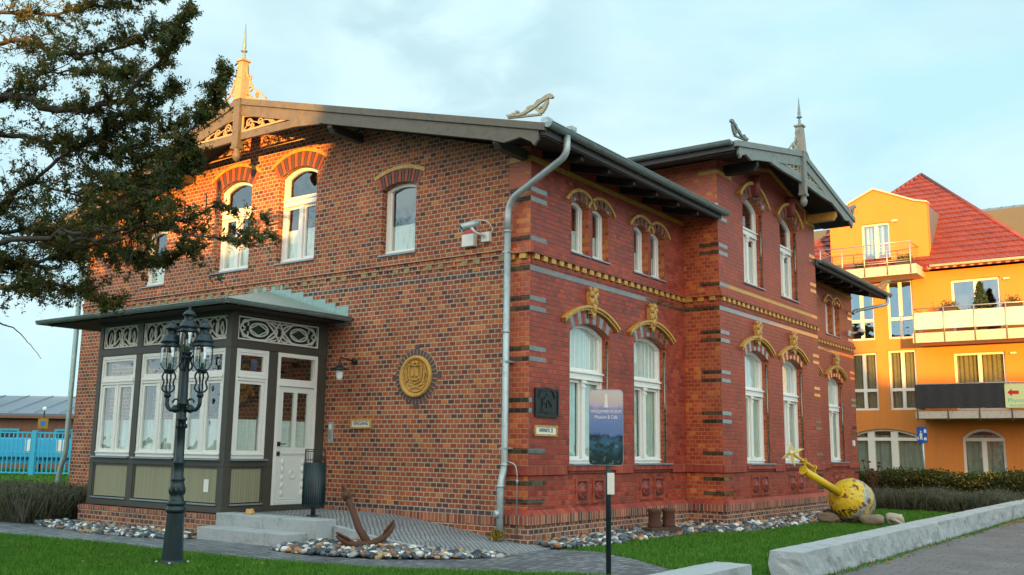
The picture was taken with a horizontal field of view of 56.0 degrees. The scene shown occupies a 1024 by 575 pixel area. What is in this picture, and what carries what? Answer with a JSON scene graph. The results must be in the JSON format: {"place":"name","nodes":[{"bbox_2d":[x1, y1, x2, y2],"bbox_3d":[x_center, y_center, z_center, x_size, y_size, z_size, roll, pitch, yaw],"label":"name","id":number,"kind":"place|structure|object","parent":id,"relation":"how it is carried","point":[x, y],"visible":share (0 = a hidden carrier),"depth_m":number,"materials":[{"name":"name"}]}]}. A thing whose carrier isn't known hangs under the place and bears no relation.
{"place":"outdoors","nodes":[
{"label":"outdoors","id":0,"kind":"place"},
{"bbox_2d":[0,468,68,484],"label":"lawn","id":1,"kind":"structure","parent":0,"point":[25,476],"depth_m":39.40,"materials":[{"name":"green plant"}]},
{"bbox_2d":[0,520,674,574],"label":"path","id":2,"kind":"structure","parent":0,"point":[567,560],"depth_m":12.35,"materials":[{"name":"grey stone"}]},
{"bbox_2d":[33,518,196,538],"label":"pebbles","id":3,"kind":"object","parent":2,"relation":"on","point":[109,528],"visible":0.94,"depth_m":15.48,"materials":[{"name":"grey gravel"}]},
{"bbox_2d":[1,512,899,572],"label":"fallen leaves","id":4,"kind":"object","parent":2,"relation":"on","point":[333,561],"visible":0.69,"depth_m":12.88,"materials":[{"name":"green plant"}]},
{"bbox_2d":[0,475,1015,574],"bbox_3d":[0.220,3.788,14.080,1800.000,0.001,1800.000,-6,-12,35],"label":"ground","id":5,"kind":"structure","parent":0,"point":[406,571],"depth_m":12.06,"materials":[{"name":"green plant"}]},
{"bbox_2d":[0,438,71,463],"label":"blue trailer","id":6,"kind":"object","parent":5,"relation":"on","point":[28,449],"visible":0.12,"depth_m":44.60,"materials":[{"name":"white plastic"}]},
{"bbox_2d":[0,430,72,475],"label":"blue fence","id":7,"kind":"object","parent":5,"relation":"on","point":[32,451],"visible":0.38,"depth_m":40.96,"materials":[{"name":"metal"}]},
{"bbox_2d":[0,395,75,468],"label":"hall","id":8,"kind":"structure","parent":5,"relation":"on","point":[21,413],"depth_m":51.97,"materials":[{"name":"brown"}]},
{"bbox_2d":[0,428,19,437],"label":"window","id":9,"kind":"structure","parent":8,"relation":"in","point":[1,429],"depth_m":51.84,"materials":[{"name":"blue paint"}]},
{"bbox_2d":[54,429,72,438],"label":"window","id":10,"kind":"structure","parent":8,"relation":"in","point":[56,430],"depth_m":51.84,"materials":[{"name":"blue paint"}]},
{"bbox_2d":[37,407,48,471],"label":"yellow sign","id":11,"kind":"object","parent":5,"relation":"on","point":[43,423],"visible":0.94,"depth_m":45.98,"materials":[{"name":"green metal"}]},
{"bbox_2d":[0,473,90,523],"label":"lavender clump","id":12,"kind":"object","parent":5,"relation":"on","point":[23,501],"visible":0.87,"depth_m":17.16,"materials":[{"name":"green plant"}]},
{"bbox_2d":[0,0,284,358],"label":"yew tree","id":13,"kind":"object","parent":5,"relation":"on","point":[172,35],"visible":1,"depth_m":9.57,"materials":[{"name":"green plant"}]},
{"bbox_2d":[153,307,214,565],"bbox_3d":[-3.982,1.759,11.592,0.713,3.080,0.358,-4,-11,26],"label":"street lamp","id":14,"kind":"object","parent":5,"relation":"on","point":[173,543],"visible":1,"depth_m":11.61,"materials":[{"name":"black metal"}]},
{"bbox_2d":[35,285,352,531],"bbox_3d":[-5.230,2.173,18.044,5.622,4.450,4.916,-6,-12,35],"label":"glazed porch","id":15,"kind":"object","parent":5,"relation":"on","point":[260,461],"visible":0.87,"depth_m":16.24,"materials":[{"name":"grey paint"}]},
{"bbox_2d":[94,354,136,455],"bbox_3d":[-7.004,2.101,17.156,1.069,1.770,0.164,-6,-12,35],"label":"window","id":16,"kind":"structure","parent":15,"relation":"in","point":[116,440],"depth_m":17.12,"materials":[{"name":"white paint"}]},
{"bbox_2d":[102,361,176,447],"bbox_3d":[-6.907,2.288,18.261,0.164,1.770,1.816,-6,-12,35],"label":"window","id":17,"kind":"structure","parent":15,"relation":"in","point":[150,389],"depth_m":18.25,"materials":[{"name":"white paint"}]},
{"bbox_2d":[135,351,179,456],"bbox_3d":[-5.993,1.993,16.434,1.104,1.770,0.164,-6,-12,35],"label":"window","id":18,"kind":"structure","parent":15,"relation":"in","point":[155,438],"depth_m":16.42,"materials":[{"name":"white paint"}]},
{"bbox_2d":[184,347,225,458],"bbox_3d":[-4.998,1.887,15.722,1.031,1.770,0.164,-6,-12,35],"label":"window","id":19,"kind":"structure","parent":15,"relation":"in","point":[203,436],"depth_m":15.63,"materials":[{"name":"white paint"}]},
{"bbox_2d":[231,348,268,458],"bbox_3d":[-4.303,1.894,15.703,0.163,1.770,0.671,-6,-12,35],"label":"window","id":20,"kind":"structure","parent":15,"relation":"in","point":[248,436],"depth_m":15.72,"materials":[{"name":"white paint"}]},
{"bbox_2d":[274,386,312,504],"bbox_3d":[-3.730,2.705,16.351,0.192,2.010,0.750,-6,-12,35],"label":"door","id":21,"kind":"structure","parent":15,"relation":"in","point":[293,437],"depth_m":16.32,"materials":[{"name":"paint"}]},
{"bbox_2d":[197,512,336,545],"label":"entrance steps","id":22,"kind":"structure","parent":5,"relation":"on","point":[255,529],"depth_m":13.99,"materials":[{"name":"concrete"}]},
{"bbox_2d":[245,508,254,514],"bbox_3d":[-3.988,3.420,14.667,0.153,0.104,0.121,-6,-12,35],"label":"landing stone","id":23,"kind":"object","parent":22,"relation":"on","point":[251,511],"visible":0.91,"depth_m":14.62,"materials":[{"name":"stone"}]},
{"bbox_2d":[255,508,550,554],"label":"ramp","id":24,"kind":"structure","parent":5,"relation":"on","point":[409,530],"depth_m":14.17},
{"bbox_2d":[302,449,326,515],"bbox_3d":[-3.047,3.005,14.838,0.330,1.016,0.310,-6,-12,35],"label":"litter bin","id":25,"kind":"object","parent":24,"relation":"on","point":[314,485],"visible":1,"depth_m":14.74,"materials":[{"name":"grey metal"}]},
{"bbox_2d":[333,525,509,554],"bbox_3d":[-1.355,3.519,13.178,2.666,0.387,0.437,-3,-10,21],"label":"ramp edging","id":26,"kind":"object","parent":24,"relation":"on","point":[349,533],"visible":0.23,"depth_m":13.52,"materials":[{"name":"concrete"}]},
{"bbox_2d":[487,528,508,540],"bbox_3d":[-0.212,3.614,14.065,0.293,0.209,0.320,-6,-12,35],"label":"weed","id":27,"kind":"object","parent":24,"relation":"on","point":[495,534],"visible":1,"depth_m":14.02,"materials":[{"name":"yellow plant"}]},
{"bbox_2d":[36,26,892,544],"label":"brick museum","id":28,"kind":"structure","parent":5,"relation":"on","point":[692,304],"depth_m":17.26,"materials":[{"name":"red brick"}]},
{"bbox_2d":[139,231,167,288],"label":"window","id":29,"kind":"structure","parent":28,"relation":"in","point":[152,282],"depth_m":20.84,"materials":[{"name":"white paint"}]},
{"bbox_2d":[212,182,252,274],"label":"window","id":30,"kind":"structure","parent":28,"relation":"in","point":[235,261],"depth_m":19.42,"materials":[{"name":"white paint"}]},
{"bbox_2d":[273,167,317,265],"bbox_3d":[-3.992,-1.368,18.224,1.100,1.872,0.282,-6,-12,35],"label":"window","id":31,"kind":"structure","parent":28,"relation":"in","point":[297,245],"depth_m":18.29,"materials":[{"name":"white paint"}]},
{"bbox_2d":[327,422,333,442],"bbox_3d":[-3.156,2.523,16.759,0.110,0.370,0.037,-6,-12,35],"label":"intercom","id":32,"kind":"object","parent":28,"relation":"attached to","point":[330,431],"visible":1,"depth_m":16.74,"materials":[{"name":"metal"}]},
{"bbox_2d":[330,357,356,379],"bbox_3d":[-2.869,1.392,16.450,0.320,0.397,0.518,-6,-12,35],"label":"wall lamp","id":33,"kind":"object","parent":28,"relation":"attached to","point":[339,368],"visible":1,"depth_m":16.31,"materials":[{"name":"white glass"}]},
{"bbox_2d":[350,418,371,427],"bbox_3d":[-2.568,2.311,16.370,0.480,0.165,0.029,-6,-12,35],"label":"entrance sign","id":34,"kind":"object","parent":28,"relation":"attached to","point":[361,423],"visible":1,"depth_m":16.36,"materials":[{"name":"white plastic"}]},
{"bbox_2d":[378,183,416,256],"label":"window","id":35,"kind":"structure","parent":28,"relation":"in","point":[400,239],"depth_m":16.78,"materials":[{"name":"white paint"}]},
{"bbox_2d":[462,228,476,247],"bbox_3d":[-0.684,-0.803,15.500,0.240,0.300,0.099,-6,-12,35],"label":"alarm box","id":36,"kind":"object","parent":28,"relation":"attached to","point":[469,237],"visible":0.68,"depth_m":15.45,"materials":[{"name":"white plastic"}]},
{"bbox_2d":[459,219,492,242],"bbox_3d":[-0.583,-0.912,15.232,0.543,0.338,0.210,5,-10,-24],"label":"security camera","id":37,"kind":"object","parent":28,"relation":"attached to","point":[474,223],"visible":1,"depth_m":15.17,"materials":[{"name":"metal"}]},
{"bbox_2d":[534,425,557,435],"bbox_3d":[0.519,2.189,14.710,0.027,0.160,0.610,-6,-12,35],"label":"name sign","id":38,"kind":"object","parent":28,"relation":"attached to","point":[542,430],"visible":1,"depth_m":14.69,"materials":[{"name":"white plastic"}]},
{"bbox_2d":[534,387,558,417],"bbox_3d":[0.533,1.759,14.783,0.040,0.452,0.640,-6,-12,35],"label":"bronze plaque","id":39,"kind":"object","parent":28,"relation":"attached to","point":[546,402],"visible":1,"depth_m":14.76,"materials":[{"name":"grey metal"}]},
{"bbox_2d":[570,202,590,257],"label":"window","id":40,"kind":"structure","parent":28,"relation":"in","point":[576,237],"depth_m":16.28,"materials":[{"name":"white paint"}]},
{"bbox_2d":[568,324,603,464],"bbox_3d":[1.219,1.758,15.928,0.373,2.317,1.320,-6,-12,35],"label":"window","id":41,"kind":"structure","parent":28,"relation":"in","point":[585,343],"depth_m":16.02,"materials":[{"name":"white paint"}]},
{"bbox_2d":[592,211,610,264],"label":"window","id":42,"kind":"structure","parent":28,"relation":"in","point":[596,243],"depth_m":16.82,"materials":[{"name":"white paint"}]},
{"bbox_2d":[633,227,649,276],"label":"window","id":43,"kind":"structure","parent":28,"relation":"in","point":[638,255],"depth_m":17.99,"materials":[{"name":"white paint"}]},
{"bbox_2d":[634,337,672,464],"bbox_3d":[2.466,2.061,17.627,0.373,2.317,1.320,-6,-12,35],"label":"window","id":44,"kind":"structure","parent":28,"relation":"in","point":[647,382],"depth_m":17.88,"materials":[{"name":"white paint"}]},
{"bbox_2d":[651,234,666,282],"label":"window","id":45,"kind":"structure","parent":28,"relation":"in","point":[654,262],"depth_m":18.52,"materials":[{"name":"white paint"}]},
{"bbox_2d":[743,199,765,290],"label":"window","id":46,"kind":"structure","parent":28,"relation":"in","point":[750,253],"depth_m":20.64,"materials":[{"name":"white paint"}]},
{"bbox_2d":[745,352,775,464],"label":"window","id":47,"kind":"structure","parent":28,"relation":"in","point":[753,365],"depth_m":20.10,"materials":[{"name":"white paint"}]},
{"bbox_2d":[780,220,799,302],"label":"window","id":48,"kind":"structure","parent":28,"relation":"in","point":[785,252],"depth_m":22.34,"materials":[{"name":"white paint"}]},
{"bbox_2d":[782,360,810,463],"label":"window","id":49,"kind":"structure","parent":28,"relation":"in","point":[790,398],"depth_m":21.82,"materials":[{"name":"white paint"}]},
{"bbox_2d":[825,303,833,335],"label":"window","id":50,"kind":"structure","parent":28,"relation":"in","point":[827,333],"depth_m":26.55,"materials":[{"name":"white paint"}]},
{"bbox_2d":[833,307,841,338],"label":"window","id":51,"kind":"structure","parent":28,"relation":"in","point":[833,307],"depth_m":27.09,"materials":[{"name":"white paint"}]},
{"bbox_2d":[828,378,849,462],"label":"window","id":52,"kind":"structure","parent":28,"relation":"in","point":[834,411],"depth_m":26.54,"materials":[{"name":"white paint"}]},
{"bbox_2d":[848,328,864,336],"bbox_3d":[9.859,1.283,27.529,0.469,0.215,0.214,-6,-12,35],"label":"security camera","id":53,"kind":"object","parent":28,"relation":"attached to","point":[860,331],"visible":1,"depth_m":27.42,"materials":[{"name":"white plastic"}]},
{"bbox_2d":[589,389,623,574],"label":"info sign","id":54,"kind":"object","parent":5,"relation":"on","point":[606,427],"visible":1,"depth_m":11.19,"materials":[{"name":"blue metal"}]},
{"bbox_2d":[651,562,750,574],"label":"granite block","id":55,"kind":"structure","parent":5,"relation":"on","point":[717,568],"depth_m":9.05,"materials":[{"name":"grey stone"}]},
{"bbox_2d":[817,511,842,522],"bbox_3d":[6.463,4.675,19.576,0.485,0.232,0.315,-6,-12,35],"label":"support stone","id":56,"kind":"object","parent":5,"relation":"on","point":[829,516],"visible":0.9,"depth_m":19.46,"materials":[{"name":"brown stone"}]},
{"bbox_2d":[782,443,875,523],"bbox_3d":[6.274,3.923,19.266,2.315,1.603,0.886,6,-11,-28],"label":"navigation buoy","id":57,"kind":"object","parent":56,"relation":"on","point":[851,500],"visible":0.98,"depth_m":19.18,"materials":[{"name":"paint"}]},
{"bbox_2d":[768,518,953,574],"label":"granite block","id":58,"kind":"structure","parent":5,"relation":"on","point":[826,556],"depth_m":12.29,"materials":[{"name":"grey stone"}]},
{"bbox_2d":[859,514,883,524],"bbox_3d":[7.131,4.598,19.078,0.489,0.219,0.318,-6,-12,35],"label":"support stone","id":59,"kind":"object","parent":5,"relation":"on","point":[875,519],"visible":0.94,"depth_m":18.97,"materials":[{"name":"beige stone"}]},
{"bbox_2d":[814,173,1023,481],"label":"apartment house","id":60,"kind":"structure","parent":5,"relation":"on","point":[942,376],"depth_m":36.87,"materials":[{"name":"paint"}]},
{"bbox_2d":[853,262,868,268],"bbox_3d":[13.608,-0.845,37.541,0.613,0.336,0.296,-6,-12,35],"label":"balcony planter","id":61,"kind":"object","parent":60,"relation":"on","point":[858,267],"visible":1,"depth_m":37.50,"materials":[{"name":"orange plant"}]},
{"bbox_2d":[852,283,875,340],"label":"window","id":62,"kind":"structure","parent":60,"relation":"in","point":[862,321],"depth_m":38.36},
{"bbox_2d":[853,353,878,409],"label":"window","id":63,"kind":"structure","parent":60,"relation":"in","point":[865,364],"depth_m":38.05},
{"bbox_2d":[862,222,890,258],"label":"window","id":64,"kind":"structure","parent":60,"relation":"in","point":[876,226],"depth_m":38.64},
{"bbox_2d":[857,429,922,478],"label":"window","id":65,"kind":"structure","parent":60,"relation":"in","point":[895,450],"depth_m":37.19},
{"bbox_2d":[887,279,913,338],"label":"window","id":66,"kind":"structure","parent":60,"relation":"in","point":[900,318],"depth_m":37.61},
{"bbox_2d":[888,350,918,409],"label":"window","id":67,"kind":"structure","parent":60,"relation":"in","point":[902,363],"depth_m":37.25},
{"bbox_2d":[896,253,913,264],"bbox_3d":[14.926,-1.087,36.622,0.637,0.474,0.282,-6,-12,35],"label":"balcony planter","id":68,"kind":"object","parent":60,"relation":"on","point":[904,258],"visible":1,"depth_m":36.54,"materials":[{"name":"orange plant"}]},
{"bbox_2d":[931,299,959,311],"bbox_3d":[16.012,0.674,35.516,0.406,0.485,0.975,9,-12,-40],"label":"balcony planter","id":69,"kind":"object","parent":60,"relation":"attached to","point":[950,308],"visible":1,"depth_m":35.37,"materials":[{"name":"orange plant"}]},
{"bbox_2d":[951,277,1002,330],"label":"window","id":70,"kind":"structure","parent":60,"relation":"in","point":[991,278],"depth_m":36.13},
{"bbox_2d":[971,281,990,329],"bbox_3d":[17.052,0.667,35.108,1.018,1.872,1.011,-6,-12,35],"label":"potted conifer","id":71,"kind":"object","parent":60,"relation":"on","point":[980,295],"visible":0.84,"depth_m":35.04,"materials":[{"name":"green plant"}]},
{"bbox_2d":[954,352,1008,410],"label":"window","id":72,"kind":"structure","parent":60,"relation":"in","point":[984,366],"depth_m":35.67,"materials":[{"name":"glass"}]},
{"bbox_2d":[963,429,1007,480],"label":"window","id":73,"kind":"structure","parent":60,"relation":"in","point":[983,453],"depth_m":35.21,"materials":[{"name":"white glass"}]},
{"bbox_2d":[998,294,1023,306],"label":"balcony planter","id":74,"kind":"object","parent":60,"relation":"attached to","point":[1011,299],"visible":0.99,"depth_m":34.16,"materials":[{"name":"orange plant"}]},
{"bbox_2d":[1004,384,1023,407],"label":"practice sign","id":75,"kind":"object","parent":60,"relation":"attached to","point":[1014,395],"visible":1,"depth_m":33.50,"materials":[{"name":"beige plastic"}]},
{"bbox_2d":[917,427,927,468],"bbox_3d":[13.511,5.766,31.582,0.320,2.370,0.094,-6,-12,35],"label":"traffic sign","id":76,"kind":"object","parent":5,"relation":"on","point":[922,438],"visible":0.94,"depth_m":31.67,"materials":[{"name":"metal"}]},
{"bbox_2d":[859,466,1023,495],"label":"clipped hedge","id":77,"kind":"object","parent":5,"relation":"on","point":[987,480],"visible":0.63,"depth_m":28.45,"materials":[{"name":"green plant"}]},
{"bbox_2d":[870,484,1023,511],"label":"lavender row","id":78,"kind":"object","parent":5,"relation":"on","point":[934,499],"visible":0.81,"depth_m":24.19,"materials":[{"name":"green plant"}]},
{"bbox_2d":[932,505,1011,536],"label":"granite block","id":79,"kind":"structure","parent":5,"relation":"on","point":[966,522],"depth_m":18.57,"materials":[{"name":"grey stone"}]},
{"bbox_2d":[981,204,1023,210],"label":"neighbour house","id":80,"kind":"structure","parent":5,"relation":"on","point":[1001,207],"depth_m":49.17,"materials":[{"name":"metal"}]},
{"bbox_2d":[996,499,1023,519],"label":"granite block","id":81,"kind":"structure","parent":5,"relation":"on","point":[1017,509],"depth_m":22.03,"materials":[{"name":"grey stone"}]},
{"bbox_2d":[0,0,1023,396],"label":"sky","id":82,"kind":"structure","parent":0,"point":[889,93],"materials":[{"name":"blue"}]},
{"bbox_2d":[561,508,955,574],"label":"lawn","id":83,"kind":"structure","parent":0,"point":[711,546],"depth_m":14.56,"materials":[{"name":"green plant"}]},
{"bbox_2d":[885,513,904,524],"bbox_3d":[7.709,4.674,19.387,0.383,0.267,0.275,-6,-12,35],"label":"support stone","id":84,"kind":"object","parent":83,"relation":"on","point":[899,517],"visible":0.72,"depth_m":19.29,"materials":[{"name":"beige stone"}]},
{"bbox_2d":[833,518,1023,574],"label":"pavement","id":85,"kind":"structure","parent":0,"point":[995,551],"depth_m":13.20,"materials":[{"name":"grey concrete"}]},
{"bbox_2d":[820,516,1023,574],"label":"grass fringe","id":86,"kind":"object","parent":85,"relation":"on","point":[893,556],"depth_m":14.10,"materials":[{"name":"green plant"}]},
{"bbox_2d":[829,519,1023,574],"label":"fallen leaves","id":87,"kind":"object","parent":85,"relation":"on","point":[1016,521],"visible":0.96,"depth_m":15.87,"materials":[{"name":"brown plant"}]},
{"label":"pebble bed","id":88,"kind":"structure","parent":0,"visible":0},
{"bbox_2d":[269,538,506,559],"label":"pebbles","id":89,"kind":"object","parent":88,"relation":"on","point":[335,547],"visible":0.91,"depth_m":12.48,"materials":[{"name":"grey stone"}]},
{"bbox_2d":[336,484,394,546],"bbox_3d":[-2.025,3.062,12.901,0.850,0.830,0.436,-3,-10,20],"label":"anchor","id":90,"kind":"object","parent":89,"relation":"on","point":[360,530],"visible":0.96,"depth_m":12.80,"materials":[{"name":"metal"}]},
{"label":"pebble bed","id":91,"kind":"structure","parent":0,"visible":0},
{"bbox_2d":[536,505,829,548],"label":"pebbles","id":92,"kind":"object","parent":91,"relation":"on","point":[637,532],"visible":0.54,"depth_m":16.30,"materials":[{"name":"white stone"}]},
{"bbox_2d":[641,508,681,532],"bbox_3d":[2.518,3.921,16.204,0.680,0.405,0.260,7,-11,-33],"label":"mooring bollard","id":93,"kind":"object","parent":92,"relation":"on","point":[654,521],"visible":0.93,"depth_m":16.10,"materials":[{"name":"metal"}]},
{"bbox_2d":[861,460,881,490],"bbox_3d":[10.313,5.569,27.596,0.581,1.252,0.117,-6,-12,35],"label":"stonecrop","id":94,"kind":"object","parent":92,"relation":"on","point":[874,473],"visible":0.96,"depth_m":27.55,"materials":[{"name":"plant"}]}
]}

